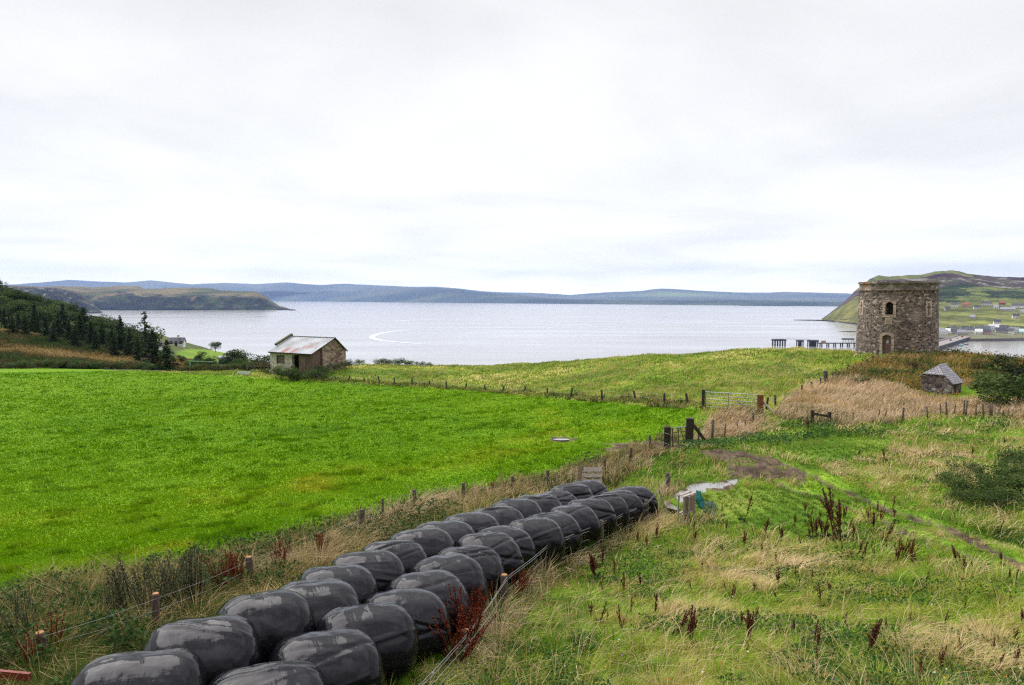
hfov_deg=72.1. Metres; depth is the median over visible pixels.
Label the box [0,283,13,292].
broadleaf tree
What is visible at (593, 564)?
dock plant
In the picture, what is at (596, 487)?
silage bale
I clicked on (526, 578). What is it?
dock plant
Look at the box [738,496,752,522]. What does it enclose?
dock plant
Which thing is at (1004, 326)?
village house
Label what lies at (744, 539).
dock plant
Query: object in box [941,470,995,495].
shrub
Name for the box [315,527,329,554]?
dock plant
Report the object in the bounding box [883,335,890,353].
door
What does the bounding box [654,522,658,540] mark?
dock plant
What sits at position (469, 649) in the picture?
dock plant
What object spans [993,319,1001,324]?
village house
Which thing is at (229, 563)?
dock plant
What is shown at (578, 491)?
silage bale
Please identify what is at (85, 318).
conifer
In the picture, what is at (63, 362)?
shrub
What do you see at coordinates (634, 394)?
field fence
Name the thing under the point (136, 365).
shrub
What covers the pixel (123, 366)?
shrub
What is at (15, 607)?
mint stalk
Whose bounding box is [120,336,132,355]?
conifer
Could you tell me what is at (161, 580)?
mint stalk
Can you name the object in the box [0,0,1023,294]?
sky
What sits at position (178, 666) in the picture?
silage bale
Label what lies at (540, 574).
straw grass
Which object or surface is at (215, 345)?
broadleaf tree
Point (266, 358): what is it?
broadleaf tree
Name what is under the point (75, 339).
conifer
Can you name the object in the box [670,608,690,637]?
dock plant
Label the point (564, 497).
silage bale
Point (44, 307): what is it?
broadleaf tree
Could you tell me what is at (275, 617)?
silage bale
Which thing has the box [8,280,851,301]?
hills
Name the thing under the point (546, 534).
silage bale
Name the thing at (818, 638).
dock plant
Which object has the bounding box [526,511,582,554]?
silage bale
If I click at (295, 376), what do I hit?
shrub
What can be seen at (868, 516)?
dock plant
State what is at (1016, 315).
village house
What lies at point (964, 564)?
dock plant
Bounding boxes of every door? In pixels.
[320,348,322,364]
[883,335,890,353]
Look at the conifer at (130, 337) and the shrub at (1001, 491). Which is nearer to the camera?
the shrub at (1001, 491)
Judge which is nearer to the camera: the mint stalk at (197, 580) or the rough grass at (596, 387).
the mint stalk at (197, 580)
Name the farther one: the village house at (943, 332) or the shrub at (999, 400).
the village house at (943, 332)
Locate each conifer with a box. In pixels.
[0,308,9,328]
[6,314,19,332]
[14,313,23,330]
[19,315,30,333]
[26,304,44,333]
[37,316,51,336]
[47,322,62,341]
[51,304,72,333]
[54,313,66,336]
[61,320,73,338]
[66,326,82,346]
[69,315,87,341]
[73,307,94,342]
[83,321,98,345]
[88,330,100,349]
[97,323,108,345]
[102,327,120,348]
[107,335,121,356]
[115,315,125,350]
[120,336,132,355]
[123,329,135,351]
[129,311,161,357]
[131,339,144,360]
[139,330,164,369]
[156,340,180,370]
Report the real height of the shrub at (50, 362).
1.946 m
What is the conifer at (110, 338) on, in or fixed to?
on the hillside at (189, 351)
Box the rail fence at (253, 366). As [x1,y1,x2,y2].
[246,364,268,372]
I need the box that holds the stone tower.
[855,281,940,353]
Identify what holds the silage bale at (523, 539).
on the meadow
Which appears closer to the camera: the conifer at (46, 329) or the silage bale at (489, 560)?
the silage bale at (489, 560)
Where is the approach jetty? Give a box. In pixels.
[818,342,855,346]
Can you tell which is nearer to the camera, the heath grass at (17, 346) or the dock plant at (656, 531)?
the dock plant at (656, 531)
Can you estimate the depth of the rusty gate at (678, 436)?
35.78 m
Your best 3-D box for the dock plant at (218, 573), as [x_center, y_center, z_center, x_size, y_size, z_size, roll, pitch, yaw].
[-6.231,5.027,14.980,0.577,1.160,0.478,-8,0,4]
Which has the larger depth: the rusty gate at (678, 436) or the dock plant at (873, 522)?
the rusty gate at (678, 436)
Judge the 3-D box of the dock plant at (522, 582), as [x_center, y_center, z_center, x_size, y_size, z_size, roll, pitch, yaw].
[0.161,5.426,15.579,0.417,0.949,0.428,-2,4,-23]
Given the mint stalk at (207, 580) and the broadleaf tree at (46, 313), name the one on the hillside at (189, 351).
the broadleaf tree at (46, 313)
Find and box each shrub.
[0,358,15,364]
[0,363,14,368]
[4,361,26,368]
[16,359,41,367]
[29,362,47,367]
[30,358,54,368]
[42,359,62,368]
[53,358,69,366]
[55,359,79,367]
[65,361,82,368]
[70,359,87,368]
[75,360,97,366]
[87,360,105,368]
[103,362,116,368]
[113,359,133,369]
[121,360,144,369]
[130,361,150,369]
[139,363,155,369]
[192,363,209,370]
[198,364,212,369]
[203,364,219,370]
[228,362,241,369]
[239,361,255,370]
[259,361,272,369]
[272,365,288,377]
[276,365,301,379]
[288,371,303,380]
[301,369,330,379]
[312,364,337,373]
[329,363,343,368]
[342,358,354,366]
[352,359,364,364]
[372,358,388,364]
[392,357,405,364]
[404,360,414,365]
[852,375,870,381]
[870,368,888,372]
[889,367,913,374]
[903,361,926,368]
[933,468,969,481]
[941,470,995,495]
[943,487,979,502]
[944,459,984,475]
[960,487,1006,507]
[968,367,1023,404]
[969,359,993,368]
[969,472,1023,499]
[970,370,992,379]
[977,485,1023,509]
[978,384,1023,407]
[979,362,1014,371]
[980,450,1023,481]
[988,368,1021,384]
[995,444,1023,464]
[995,465,1023,489]
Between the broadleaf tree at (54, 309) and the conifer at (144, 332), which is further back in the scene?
the broadleaf tree at (54, 309)
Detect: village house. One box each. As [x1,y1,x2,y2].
[940,329,947,334]
[944,306,950,310]
[950,328,965,333]
[951,302,958,306]
[957,329,965,334]
[962,302,969,306]
[965,327,980,331]
[975,328,982,333]
[977,325,990,328]
[983,328,990,334]
[986,301,991,305]
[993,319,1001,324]
[994,327,1006,332]
[999,324,1009,327]
[1000,306,1015,310]
[1006,328,1014,333]
[1010,327,1019,332]
[1011,303,1023,307]
[1012,313,1019,318]
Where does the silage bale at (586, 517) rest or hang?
on the meadow
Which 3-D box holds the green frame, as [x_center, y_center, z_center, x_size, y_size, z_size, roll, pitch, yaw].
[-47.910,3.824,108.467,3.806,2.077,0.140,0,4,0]
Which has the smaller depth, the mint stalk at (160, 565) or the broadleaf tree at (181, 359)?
the mint stalk at (160, 565)
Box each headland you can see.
[3,285,101,312]
[13,285,289,309]
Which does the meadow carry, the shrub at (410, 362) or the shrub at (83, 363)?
the shrub at (410, 362)
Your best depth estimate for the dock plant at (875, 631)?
11.19 m
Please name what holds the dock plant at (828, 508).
on the meadow
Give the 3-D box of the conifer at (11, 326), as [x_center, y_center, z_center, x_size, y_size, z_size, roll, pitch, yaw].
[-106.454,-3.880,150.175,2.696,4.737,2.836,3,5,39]
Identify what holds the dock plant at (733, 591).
on the meadow
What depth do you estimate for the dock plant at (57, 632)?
11.13 m
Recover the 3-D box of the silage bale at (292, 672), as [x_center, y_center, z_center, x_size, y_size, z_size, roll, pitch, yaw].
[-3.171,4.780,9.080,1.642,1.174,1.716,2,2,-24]
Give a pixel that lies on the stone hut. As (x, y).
(944, 378)
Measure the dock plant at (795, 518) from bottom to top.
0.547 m
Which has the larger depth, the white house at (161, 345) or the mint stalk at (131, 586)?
the white house at (161, 345)
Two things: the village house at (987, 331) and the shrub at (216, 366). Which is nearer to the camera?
the shrub at (216, 366)
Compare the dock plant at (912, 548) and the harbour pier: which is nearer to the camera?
the dock plant at (912, 548)
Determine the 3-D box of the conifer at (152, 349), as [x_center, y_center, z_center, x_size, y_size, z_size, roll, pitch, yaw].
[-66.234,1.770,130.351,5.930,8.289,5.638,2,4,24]
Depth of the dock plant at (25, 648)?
10.55 m
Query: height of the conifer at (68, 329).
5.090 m
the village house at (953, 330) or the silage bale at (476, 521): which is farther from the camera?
the village house at (953, 330)
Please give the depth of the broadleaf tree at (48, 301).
245.56 m
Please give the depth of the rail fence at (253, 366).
99.58 m
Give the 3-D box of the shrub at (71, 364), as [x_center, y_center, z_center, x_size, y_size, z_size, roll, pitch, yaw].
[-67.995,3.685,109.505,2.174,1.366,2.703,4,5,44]
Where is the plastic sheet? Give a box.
[664,479,737,509]
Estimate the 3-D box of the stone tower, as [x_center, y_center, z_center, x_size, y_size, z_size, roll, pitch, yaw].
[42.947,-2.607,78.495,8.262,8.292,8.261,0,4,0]
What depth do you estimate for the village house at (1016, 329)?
1013.15 m
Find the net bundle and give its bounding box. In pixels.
[703,500,717,514]
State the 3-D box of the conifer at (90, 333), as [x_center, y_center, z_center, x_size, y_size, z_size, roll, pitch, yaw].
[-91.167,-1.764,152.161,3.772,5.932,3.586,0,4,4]
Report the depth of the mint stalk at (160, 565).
13.79 m
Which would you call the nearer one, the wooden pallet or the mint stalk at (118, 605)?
the mint stalk at (118, 605)
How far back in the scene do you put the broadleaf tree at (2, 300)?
205.25 m
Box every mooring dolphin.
[771,338,786,345]
[796,339,803,345]
[807,340,818,346]
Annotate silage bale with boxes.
[69,648,207,684]
[141,614,261,684]
[209,660,327,684]
[215,589,315,662]
[268,627,384,684]
[278,577,361,624]
[297,564,379,603]
[315,602,418,682]
[330,550,406,590]
[360,539,427,572]
[364,588,450,659]
[385,569,470,637]
[389,527,455,556]
[409,553,488,611]
[415,520,474,543]
[436,544,504,598]
[443,512,499,532]
[455,532,524,584]
[472,506,523,524]
[476,525,536,569]
[490,498,542,517]
[507,517,565,564]
[518,493,562,511]
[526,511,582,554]
[539,491,576,504]
[549,504,601,545]
[550,483,593,498]
[566,498,616,536]
[572,480,608,495]
[587,494,629,530]
[599,490,644,524]
[613,486,657,517]
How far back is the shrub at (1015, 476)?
23.52 m
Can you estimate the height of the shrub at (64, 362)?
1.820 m
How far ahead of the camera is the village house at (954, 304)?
1359.35 m
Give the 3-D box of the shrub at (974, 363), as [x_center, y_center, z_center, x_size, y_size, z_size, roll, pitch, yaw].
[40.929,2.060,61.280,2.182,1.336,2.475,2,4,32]
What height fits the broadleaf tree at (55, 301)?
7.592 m
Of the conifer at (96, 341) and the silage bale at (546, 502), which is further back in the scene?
the conifer at (96, 341)
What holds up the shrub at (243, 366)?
on the meadow
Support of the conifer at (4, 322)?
on the hillside at (189, 351)
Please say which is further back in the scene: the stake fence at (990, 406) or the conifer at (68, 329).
the conifer at (68, 329)
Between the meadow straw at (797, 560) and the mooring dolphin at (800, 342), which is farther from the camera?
the mooring dolphin at (800, 342)
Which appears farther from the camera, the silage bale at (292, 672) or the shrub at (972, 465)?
the shrub at (972, 465)
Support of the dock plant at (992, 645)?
on the meadow
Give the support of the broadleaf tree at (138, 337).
on the hillside at (189, 351)
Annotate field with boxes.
[0,368,702,586]
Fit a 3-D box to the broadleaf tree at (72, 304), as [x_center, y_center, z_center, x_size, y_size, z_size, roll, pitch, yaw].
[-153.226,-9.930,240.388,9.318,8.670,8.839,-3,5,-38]
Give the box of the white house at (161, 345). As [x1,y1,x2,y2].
[157,339,163,349]
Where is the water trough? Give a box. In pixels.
[237,372,249,374]
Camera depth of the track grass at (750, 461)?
31.08 m
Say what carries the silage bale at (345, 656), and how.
on the meadow
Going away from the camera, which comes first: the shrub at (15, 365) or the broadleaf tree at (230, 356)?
the shrub at (15, 365)
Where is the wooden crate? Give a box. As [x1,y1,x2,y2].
[677,491,695,525]
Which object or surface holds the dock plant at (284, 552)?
on the meadow
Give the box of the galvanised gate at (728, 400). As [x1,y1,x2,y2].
[705,392,757,409]
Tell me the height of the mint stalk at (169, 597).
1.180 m
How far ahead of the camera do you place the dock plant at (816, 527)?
20.81 m
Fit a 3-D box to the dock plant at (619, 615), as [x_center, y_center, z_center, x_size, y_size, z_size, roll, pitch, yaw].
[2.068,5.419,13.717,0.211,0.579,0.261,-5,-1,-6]
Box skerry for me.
[803,320,856,324]
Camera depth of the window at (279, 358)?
99.51 m
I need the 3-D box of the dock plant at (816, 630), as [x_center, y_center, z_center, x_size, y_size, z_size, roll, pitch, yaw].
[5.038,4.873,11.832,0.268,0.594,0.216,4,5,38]
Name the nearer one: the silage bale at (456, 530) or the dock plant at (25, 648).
the dock plant at (25, 648)
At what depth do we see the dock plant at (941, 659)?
10.66 m
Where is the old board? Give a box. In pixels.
[577,466,582,480]
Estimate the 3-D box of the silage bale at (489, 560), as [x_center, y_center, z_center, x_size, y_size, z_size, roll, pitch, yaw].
[-0.995,5.144,15.766,1.622,1.119,1.690,1,1,-22]
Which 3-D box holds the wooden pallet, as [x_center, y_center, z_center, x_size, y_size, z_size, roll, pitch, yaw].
[3.187,5.459,27.766,0.722,1.049,0.594,0,4,6]
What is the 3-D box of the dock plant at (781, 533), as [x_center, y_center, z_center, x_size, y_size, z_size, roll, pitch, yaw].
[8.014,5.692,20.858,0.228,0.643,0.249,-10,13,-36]
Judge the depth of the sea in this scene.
1317.79 m
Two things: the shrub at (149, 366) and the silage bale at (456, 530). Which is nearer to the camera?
the silage bale at (456, 530)
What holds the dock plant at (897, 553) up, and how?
on the meadow
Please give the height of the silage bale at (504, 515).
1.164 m
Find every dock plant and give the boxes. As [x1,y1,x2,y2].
[14,624,40,667]
[43,611,66,650]
[202,551,229,594]
[222,552,238,580]
[227,544,243,591]
[269,538,289,569]
[271,538,290,561]
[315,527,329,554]
[429,606,465,667]
[442,608,496,672]
[446,583,471,652]
[461,581,492,641]
[463,593,485,643]
[511,566,531,602]
[519,566,536,598]
[588,601,593,617]
[589,553,601,581]
[596,602,607,625]
[598,547,604,567]
[615,604,623,630]
[620,573,629,601]
[650,595,657,620]
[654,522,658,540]
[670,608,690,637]
[683,604,698,648]
[727,585,735,603]
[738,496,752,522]
[741,531,746,548]
[741,610,754,645]
[745,608,754,644]
[762,518,769,536]
[774,568,781,589]
[778,525,784,542]
[791,512,796,527]
[804,620,819,645]
[809,517,816,538]
[812,519,818,538]
[814,627,820,649]
[816,583,825,607]
[817,516,826,536]
[819,487,842,536]
[822,521,830,539]
[830,499,846,542]
[831,517,848,541]
[842,506,846,523]
[856,541,862,557]
[858,618,882,655]
[860,506,871,524]
[868,513,875,531]
[877,509,885,523]
[882,521,894,540]
[892,546,900,562]
[897,539,915,560]
[906,539,918,561]
[907,547,914,562]
[918,657,924,679]
[927,644,947,674]
[939,610,949,627]
[951,544,959,566]
[962,555,966,572]
[991,637,995,650]
[1013,627,1019,636]
[1013,649,1020,673]
[1020,609,1023,624]
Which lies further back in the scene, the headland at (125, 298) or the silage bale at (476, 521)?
the headland at (125, 298)
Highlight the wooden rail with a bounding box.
[810,410,830,423]
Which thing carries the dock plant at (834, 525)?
on the meadow
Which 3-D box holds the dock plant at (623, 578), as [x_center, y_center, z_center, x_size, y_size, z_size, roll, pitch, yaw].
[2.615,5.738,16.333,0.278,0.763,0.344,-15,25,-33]
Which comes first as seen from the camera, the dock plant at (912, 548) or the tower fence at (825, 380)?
the dock plant at (912, 548)
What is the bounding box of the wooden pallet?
[584,467,601,481]
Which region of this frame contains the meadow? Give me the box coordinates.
[14,348,1023,684]
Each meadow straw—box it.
[249,350,1023,679]
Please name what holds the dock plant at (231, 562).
on the meadow
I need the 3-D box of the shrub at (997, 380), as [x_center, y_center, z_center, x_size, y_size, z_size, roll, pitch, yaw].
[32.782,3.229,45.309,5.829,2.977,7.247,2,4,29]
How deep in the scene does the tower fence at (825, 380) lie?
56.11 m
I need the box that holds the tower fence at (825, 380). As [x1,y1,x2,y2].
[765,350,883,408]
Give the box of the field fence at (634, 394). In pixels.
[299,376,688,403]
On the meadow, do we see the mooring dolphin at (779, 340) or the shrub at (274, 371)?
the shrub at (274, 371)
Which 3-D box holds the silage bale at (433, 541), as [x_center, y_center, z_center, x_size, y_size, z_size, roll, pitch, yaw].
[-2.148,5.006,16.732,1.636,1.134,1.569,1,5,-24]
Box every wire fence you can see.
[34,435,650,663]
[419,473,669,684]
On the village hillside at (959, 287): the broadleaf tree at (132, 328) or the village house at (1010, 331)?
the village house at (1010, 331)
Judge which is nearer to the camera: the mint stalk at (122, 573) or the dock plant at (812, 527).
the mint stalk at (122, 573)
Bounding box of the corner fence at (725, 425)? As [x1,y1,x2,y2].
[697,412,753,438]
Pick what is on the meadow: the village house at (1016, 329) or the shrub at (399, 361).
the shrub at (399, 361)
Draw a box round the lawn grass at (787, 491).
[703,427,896,540]
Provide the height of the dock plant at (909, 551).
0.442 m
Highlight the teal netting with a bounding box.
[696,490,703,508]
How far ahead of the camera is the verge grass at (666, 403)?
64.67 m
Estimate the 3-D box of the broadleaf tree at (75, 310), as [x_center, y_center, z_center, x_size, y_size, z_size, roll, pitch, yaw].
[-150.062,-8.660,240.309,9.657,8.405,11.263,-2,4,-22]
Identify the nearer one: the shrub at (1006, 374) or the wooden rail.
the wooden rail
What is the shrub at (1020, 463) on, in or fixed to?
on the meadow
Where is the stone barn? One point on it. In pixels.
(305, 353)
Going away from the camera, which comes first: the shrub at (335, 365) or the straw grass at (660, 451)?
the straw grass at (660, 451)
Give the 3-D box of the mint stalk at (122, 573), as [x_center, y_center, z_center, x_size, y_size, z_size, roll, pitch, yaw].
[-7.663,4.876,13.946,0.581,1.444,0.566,-15,3,-13]
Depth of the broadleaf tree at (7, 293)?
233.43 m
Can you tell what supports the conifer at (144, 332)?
on the hillside at (189, 351)
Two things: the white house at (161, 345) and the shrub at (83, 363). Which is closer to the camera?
the shrub at (83, 363)
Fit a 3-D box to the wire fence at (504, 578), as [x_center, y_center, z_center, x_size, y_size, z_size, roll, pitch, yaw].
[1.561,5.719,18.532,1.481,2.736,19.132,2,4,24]
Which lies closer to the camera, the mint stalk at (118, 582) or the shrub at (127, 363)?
the mint stalk at (118, 582)
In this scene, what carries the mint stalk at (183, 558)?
on the meadow
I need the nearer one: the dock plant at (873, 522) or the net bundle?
the dock plant at (873, 522)
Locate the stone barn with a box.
[268,333,347,373]
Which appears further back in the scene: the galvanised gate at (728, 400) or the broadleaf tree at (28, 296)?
the broadleaf tree at (28, 296)
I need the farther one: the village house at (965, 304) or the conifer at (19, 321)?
the village house at (965, 304)
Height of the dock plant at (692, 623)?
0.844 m
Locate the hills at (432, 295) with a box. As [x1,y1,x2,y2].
[264,288,842,305]
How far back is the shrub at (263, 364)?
100.91 m
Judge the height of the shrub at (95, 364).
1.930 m
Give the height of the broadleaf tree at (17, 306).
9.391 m
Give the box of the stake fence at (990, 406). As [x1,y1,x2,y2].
[852,400,1020,421]
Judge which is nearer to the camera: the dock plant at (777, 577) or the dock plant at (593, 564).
the dock plant at (777, 577)
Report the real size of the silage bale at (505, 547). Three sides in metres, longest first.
1.717 x 1.590 x 1.201 m
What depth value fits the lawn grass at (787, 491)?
26.31 m
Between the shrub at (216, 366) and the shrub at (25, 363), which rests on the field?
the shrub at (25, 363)
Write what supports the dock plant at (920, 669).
on the meadow
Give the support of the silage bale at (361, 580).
on the meadow
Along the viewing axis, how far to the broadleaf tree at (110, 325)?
224.42 m
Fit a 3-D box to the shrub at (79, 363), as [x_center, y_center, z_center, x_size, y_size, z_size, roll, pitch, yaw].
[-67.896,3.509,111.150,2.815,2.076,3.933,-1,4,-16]
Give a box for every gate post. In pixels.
[664,425,670,449]
[686,417,705,441]
[701,389,704,408]
[757,394,772,413]
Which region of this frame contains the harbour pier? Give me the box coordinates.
[939,335,970,349]
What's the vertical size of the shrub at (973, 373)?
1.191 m
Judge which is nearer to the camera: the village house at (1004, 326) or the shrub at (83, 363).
the shrub at (83, 363)
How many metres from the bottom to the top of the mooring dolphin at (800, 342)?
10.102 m
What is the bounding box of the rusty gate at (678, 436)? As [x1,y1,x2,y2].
[672,426,685,446]
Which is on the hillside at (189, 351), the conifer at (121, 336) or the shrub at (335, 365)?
the conifer at (121, 336)
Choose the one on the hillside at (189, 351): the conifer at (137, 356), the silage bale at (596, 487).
the conifer at (137, 356)
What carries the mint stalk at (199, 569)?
on the meadow
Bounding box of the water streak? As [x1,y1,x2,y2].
[369,328,454,345]
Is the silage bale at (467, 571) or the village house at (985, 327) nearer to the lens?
the silage bale at (467, 571)
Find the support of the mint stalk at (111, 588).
on the meadow
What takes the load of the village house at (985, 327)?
on the village hillside at (959, 287)
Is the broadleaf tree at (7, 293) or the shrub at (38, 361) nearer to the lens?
the shrub at (38, 361)
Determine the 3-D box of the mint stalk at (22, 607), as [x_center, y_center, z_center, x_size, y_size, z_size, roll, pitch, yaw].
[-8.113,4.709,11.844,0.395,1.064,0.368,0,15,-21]
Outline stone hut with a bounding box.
[919,363,963,394]
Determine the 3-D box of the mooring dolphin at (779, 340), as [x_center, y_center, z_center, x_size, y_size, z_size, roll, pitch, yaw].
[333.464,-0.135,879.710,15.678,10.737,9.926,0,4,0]
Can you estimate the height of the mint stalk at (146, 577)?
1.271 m
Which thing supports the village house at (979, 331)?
on the village hillside at (959, 287)
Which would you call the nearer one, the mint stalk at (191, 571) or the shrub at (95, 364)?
the mint stalk at (191, 571)
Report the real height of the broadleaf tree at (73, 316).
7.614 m
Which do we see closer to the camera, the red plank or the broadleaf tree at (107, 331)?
the red plank
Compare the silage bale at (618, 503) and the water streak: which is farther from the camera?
the water streak
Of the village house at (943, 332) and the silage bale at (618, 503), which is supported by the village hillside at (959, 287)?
the village house at (943, 332)
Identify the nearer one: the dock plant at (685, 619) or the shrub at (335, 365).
the dock plant at (685, 619)
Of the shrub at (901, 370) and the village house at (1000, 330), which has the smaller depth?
the shrub at (901, 370)
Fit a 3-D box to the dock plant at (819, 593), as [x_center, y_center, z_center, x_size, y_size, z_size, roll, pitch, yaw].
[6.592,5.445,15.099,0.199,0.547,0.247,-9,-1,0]
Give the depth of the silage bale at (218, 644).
9.74 m
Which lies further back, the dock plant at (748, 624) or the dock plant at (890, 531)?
the dock plant at (890, 531)
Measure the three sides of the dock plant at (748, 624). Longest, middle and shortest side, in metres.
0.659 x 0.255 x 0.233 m
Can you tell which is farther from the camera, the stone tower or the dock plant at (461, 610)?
the stone tower
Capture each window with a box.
[276,355,284,363]
[887,302,892,313]
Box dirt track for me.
[552,435,1023,586]
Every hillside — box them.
[0,308,267,371]
[822,270,1023,340]
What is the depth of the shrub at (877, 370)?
60.12 m
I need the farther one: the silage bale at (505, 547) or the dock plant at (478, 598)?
the silage bale at (505, 547)
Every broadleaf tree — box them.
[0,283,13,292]
[0,287,29,300]
[0,296,22,322]
[0,299,40,323]
[2,302,55,320]
[10,289,36,300]
[11,292,46,304]
[13,306,59,329]
[29,303,72,326]
[39,299,51,307]
[40,298,68,305]
[49,301,78,314]
[58,305,86,322]
[68,312,96,325]
[72,323,108,340]
[86,316,118,329]
[88,314,111,328]
[100,320,132,330]
[103,327,140,344]
[113,322,165,346]
[117,331,159,350]
[176,355,185,361]
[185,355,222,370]
[193,351,206,360]
[208,342,221,351]
[218,349,246,365]
[227,359,259,369]
[233,352,269,369]
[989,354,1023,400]
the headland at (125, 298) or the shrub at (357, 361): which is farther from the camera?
the headland at (125, 298)
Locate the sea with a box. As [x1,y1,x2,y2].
[84,301,1023,365]
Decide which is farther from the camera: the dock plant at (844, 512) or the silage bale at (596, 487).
the silage bale at (596, 487)
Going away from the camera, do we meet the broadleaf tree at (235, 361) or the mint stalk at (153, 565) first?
the mint stalk at (153, 565)
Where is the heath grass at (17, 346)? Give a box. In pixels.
[0,328,192,368]
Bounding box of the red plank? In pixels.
[0,669,30,681]
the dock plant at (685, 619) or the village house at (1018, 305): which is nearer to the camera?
the dock plant at (685, 619)
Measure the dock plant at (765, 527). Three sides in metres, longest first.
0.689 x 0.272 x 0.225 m
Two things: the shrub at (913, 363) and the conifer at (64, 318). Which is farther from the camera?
the conifer at (64, 318)
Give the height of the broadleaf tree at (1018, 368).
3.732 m
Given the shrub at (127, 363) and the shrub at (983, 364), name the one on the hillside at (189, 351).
the shrub at (127, 363)
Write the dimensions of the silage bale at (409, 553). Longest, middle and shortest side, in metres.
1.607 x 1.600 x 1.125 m
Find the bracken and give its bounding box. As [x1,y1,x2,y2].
[831,349,1023,394]
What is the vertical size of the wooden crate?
1.182 m
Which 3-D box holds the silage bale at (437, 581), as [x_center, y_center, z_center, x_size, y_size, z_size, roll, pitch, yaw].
[-1.633,5.022,13.505,1.596,1.149,1.729,3,5,-28]
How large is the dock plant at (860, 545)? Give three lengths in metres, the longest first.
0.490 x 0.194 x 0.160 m
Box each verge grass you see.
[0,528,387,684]
[101,424,679,575]
[293,374,700,408]
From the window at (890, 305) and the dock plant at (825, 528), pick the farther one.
the window at (890, 305)
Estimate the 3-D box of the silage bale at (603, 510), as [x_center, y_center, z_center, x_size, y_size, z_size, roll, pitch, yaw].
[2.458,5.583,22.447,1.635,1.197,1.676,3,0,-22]
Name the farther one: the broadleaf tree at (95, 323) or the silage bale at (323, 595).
the broadleaf tree at (95, 323)
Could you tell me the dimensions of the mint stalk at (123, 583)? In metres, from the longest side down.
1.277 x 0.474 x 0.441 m
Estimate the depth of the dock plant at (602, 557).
19.58 m
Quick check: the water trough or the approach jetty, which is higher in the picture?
the approach jetty
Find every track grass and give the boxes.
[699,448,805,481]
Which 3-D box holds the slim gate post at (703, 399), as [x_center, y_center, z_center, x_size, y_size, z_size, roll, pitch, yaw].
[12.310,3.781,45.335,0.200,1.514,0.180,1,4,11]
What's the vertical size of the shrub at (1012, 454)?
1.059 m
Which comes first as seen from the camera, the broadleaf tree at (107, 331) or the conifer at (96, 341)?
the conifer at (96, 341)
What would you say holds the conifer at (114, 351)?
on the hillside at (189, 351)
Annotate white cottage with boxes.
[168,335,185,347]
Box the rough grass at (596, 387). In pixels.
[150,346,851,411]
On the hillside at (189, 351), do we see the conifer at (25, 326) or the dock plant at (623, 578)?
the conifer at (25, 326)
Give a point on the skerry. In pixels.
(829, 321)
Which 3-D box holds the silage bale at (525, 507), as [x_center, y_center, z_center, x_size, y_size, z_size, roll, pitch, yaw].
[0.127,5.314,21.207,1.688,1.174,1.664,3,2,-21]
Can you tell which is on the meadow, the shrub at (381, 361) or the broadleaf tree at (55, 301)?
the shrub at (381, 361)
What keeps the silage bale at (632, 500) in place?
on the meadow
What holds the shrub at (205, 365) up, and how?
on the meadow
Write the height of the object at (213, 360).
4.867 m
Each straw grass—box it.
[234,437,668,575]
[411,476,682,684]
[694,372,1023,439]
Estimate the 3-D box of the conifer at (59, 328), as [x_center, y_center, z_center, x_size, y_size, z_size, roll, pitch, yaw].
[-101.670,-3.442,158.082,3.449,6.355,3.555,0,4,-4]
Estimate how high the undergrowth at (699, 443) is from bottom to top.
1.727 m
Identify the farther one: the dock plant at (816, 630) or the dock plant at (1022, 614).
the dock plant at (1022, 614)
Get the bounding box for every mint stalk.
[0,610,23,644]
[11,592,31,630]
[16,596,37,636]
[99,567,127,607]
[102,574,126,613]
[103,553,138,606]
[105,571,125,620]
[109,565,130,615]
[122,567,163,613]
[130,561,151,610]
[131,563,153,605]
[140,554,163,607]
[145,555,194,609]
[148,548,171,618]
[157,566,179,617]
[158,556,186,608]
[161,557,189,612]
[164,550,185,598]
[180,542,201,601]
[182,543,200,604]
[182,544,207,596]
[190,558,207,601]
[197,564,212,607]
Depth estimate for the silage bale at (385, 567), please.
14.23 m
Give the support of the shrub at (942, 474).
on the meadow
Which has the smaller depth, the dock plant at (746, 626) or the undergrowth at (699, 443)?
the dock plant at (746, 626)
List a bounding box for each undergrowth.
[667,410,1017,450]
[832,348,1023,388]

